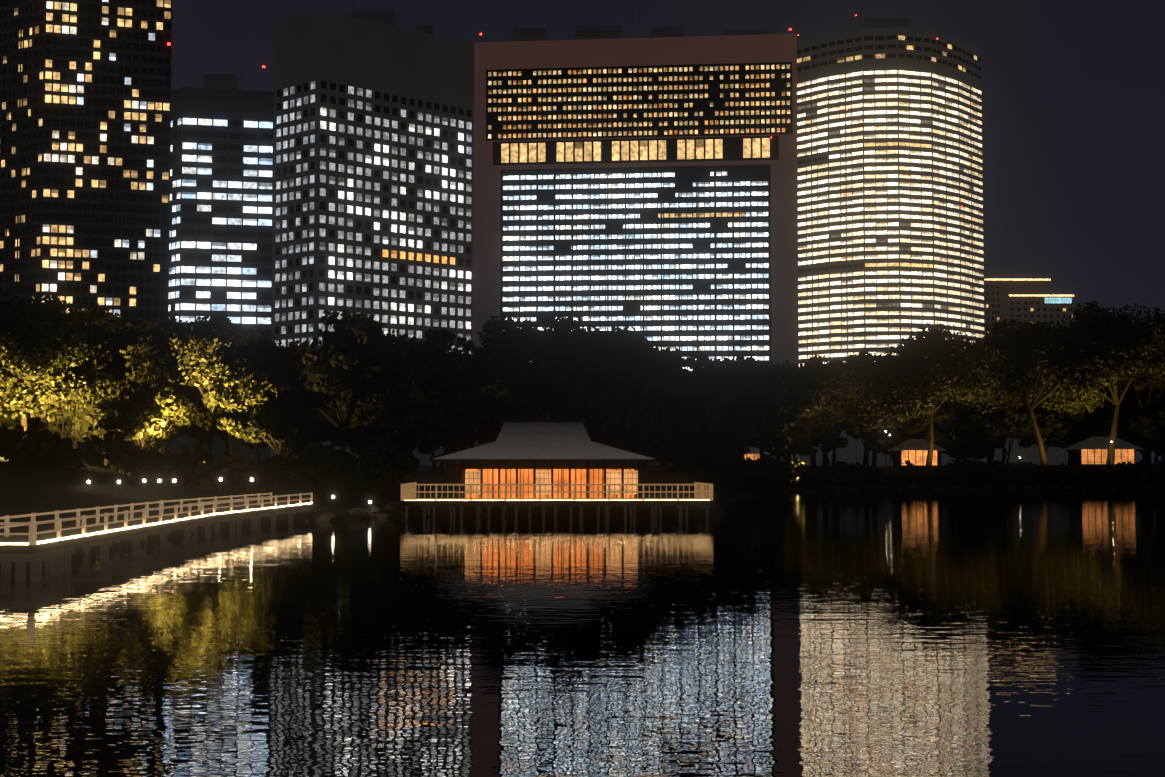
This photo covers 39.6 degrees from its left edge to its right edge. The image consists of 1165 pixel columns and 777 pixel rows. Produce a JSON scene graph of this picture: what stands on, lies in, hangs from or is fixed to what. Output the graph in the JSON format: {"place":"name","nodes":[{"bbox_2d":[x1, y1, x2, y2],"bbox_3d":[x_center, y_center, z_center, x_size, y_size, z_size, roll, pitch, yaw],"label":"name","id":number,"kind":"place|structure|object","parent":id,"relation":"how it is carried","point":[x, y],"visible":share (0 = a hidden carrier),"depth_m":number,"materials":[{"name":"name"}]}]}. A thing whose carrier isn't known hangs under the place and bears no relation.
{"place":"outdoors","nodes":[
{"label":"outdoors","id":0,"kind":"place"},
{"bbox_2d":[203,2,909,89],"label":"rooftop plant","id":1,"kind":"object","parent":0,"point":[231,81],"visible":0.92,"depth_m":628.25,"materials":[{"name":"black"}]},
{"bbox_2d":[0,490,1164,776],"bbox_3d":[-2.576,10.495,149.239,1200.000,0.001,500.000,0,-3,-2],"label":"pond water","id":2,"kind":"structure","parent":0,"point":[924,634],"depth_m":30.04,"materials":[{"name":"black liquid"}]},
{"bbox_2d":[0,455,1164,538],"bbox_3d":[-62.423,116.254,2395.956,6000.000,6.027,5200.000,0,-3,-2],"label":"ground","id":3,"kind":"structure","parent":0,"point":[26,488],"depth_m":101.95,"materials":[{"name":"green plant"}]},
{"bbox_2d":[0,0,171,455],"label":"tower","id":4,"kind":"structure","parent":3,"relation":"on","point":[85,120],"depth_m":454.70,"materials":[{"name":"black glass"}]},
{"bbox_2d":[0,492,312,581],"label":"foot bridge","id":5,"kind":"structure","parent":3,"relation":"on","point":[55,547],"depth_m":60.11,"materials":[{"name":"wood"}]},
{"bbox_2d":[167,87,273,460],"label":"office","id":6,"kind":"structure","parent":3,"relation":"on","point":[221,210],"depth_m":522.84,"materials":[{"name":"black"}]},
{"bbox_2d":[271,8,473,467],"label":"office","id":7,"kind":"structure","parent":3,"relation":"on","point":[373,175],"depth_m":490.33,"materials":[{"name":"black"}]},
{"bbox_2d":[400,419,712,520],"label":"tea house","id":8,"kind":"structure","parent":3,"relation":"on","point":[529,463],"depth_m":102.66,"materials":[{"name":"brown wood"}]},
{"bbox_2d":[0,484,1151,568],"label":"shore rocks","id":9,"kind":"object","parent":3,"relation":"on","point":[376,513],"visible":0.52,"depth_m":107.85,"materials":[{"name":"stone"}]},
{"bbox_2d":[0,290,1164,499],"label":"garden trees","id":10,"kind":"object","parent":3,"relation":"on","point":[373,397],"visible":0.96,"depth_m":150.15,"materials":[{"name":"green plant"}]},
{"bbox_2d":[0,424,1164,498],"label":"shore shrubs","id":11,"kind":"object","parent":3,"relation":"on","point":[194,471],"visible":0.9,"depth_m":132.11,"materials":[{"name":"green plant"}]},
{"bbox_2d":[87,430,1111,511],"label":"path lights","id":12,"kind":"object","parent":3,"relation":"on","point":[174,481],"visible":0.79,"depth_m":94.84,"materials":[{"name":"grey metal"}]},
{"bbox_2d":[473,34,798,466],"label":"building","id":13,"kind":"structure","parent":3,"relation":"on","point":[621,183],"depth_m":608.17,"materials":[{"name":"concrete"}]},
{"bbox_2d":[744,447,769,459],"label":"pavilion","id":14,"kind":"structure","parent":3,"relation":"on","point":[754,454],"depth_m":246.51,"materials":[{"name":"brown wood"}]},
{"bbox_2d":[797,27,986,466],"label":"tower","id":15,"kind":"structure","parent":3,"relation":"on","point":[890,247],"depth_m":818.58,"materials":[{"name":"beige glass"}]},
{"bbox_2d":[887,439,944,467],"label":"pavilion","id":16,"kind":"structure","parent":3,"relation":"on","point":[914,451],"depth_m":253.24,"materials":[{"name":"brown wood"}]},
{"bbox_2d":[985,278,1073,464],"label":"building","id":17,"kind":"structure","parent":3,"relation":"on","point":[1025,300],"depth_m":896.00,"materials":[{"name":"black"}]},
{"bbox_2d":[1062,437,1142,467],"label":"pavilion","id":18,"kind":"structure","parent":3,"relation":"on","point":[1088,452],"depth_m":252.04,"materials":[{"name":"brown wood"}]},
{"bbox_2d":[171,0,1164,463],"label":"sky","id":19,"kind":"structure","parent":0,"point":[1073,91],"materials":[{"name":"black"}]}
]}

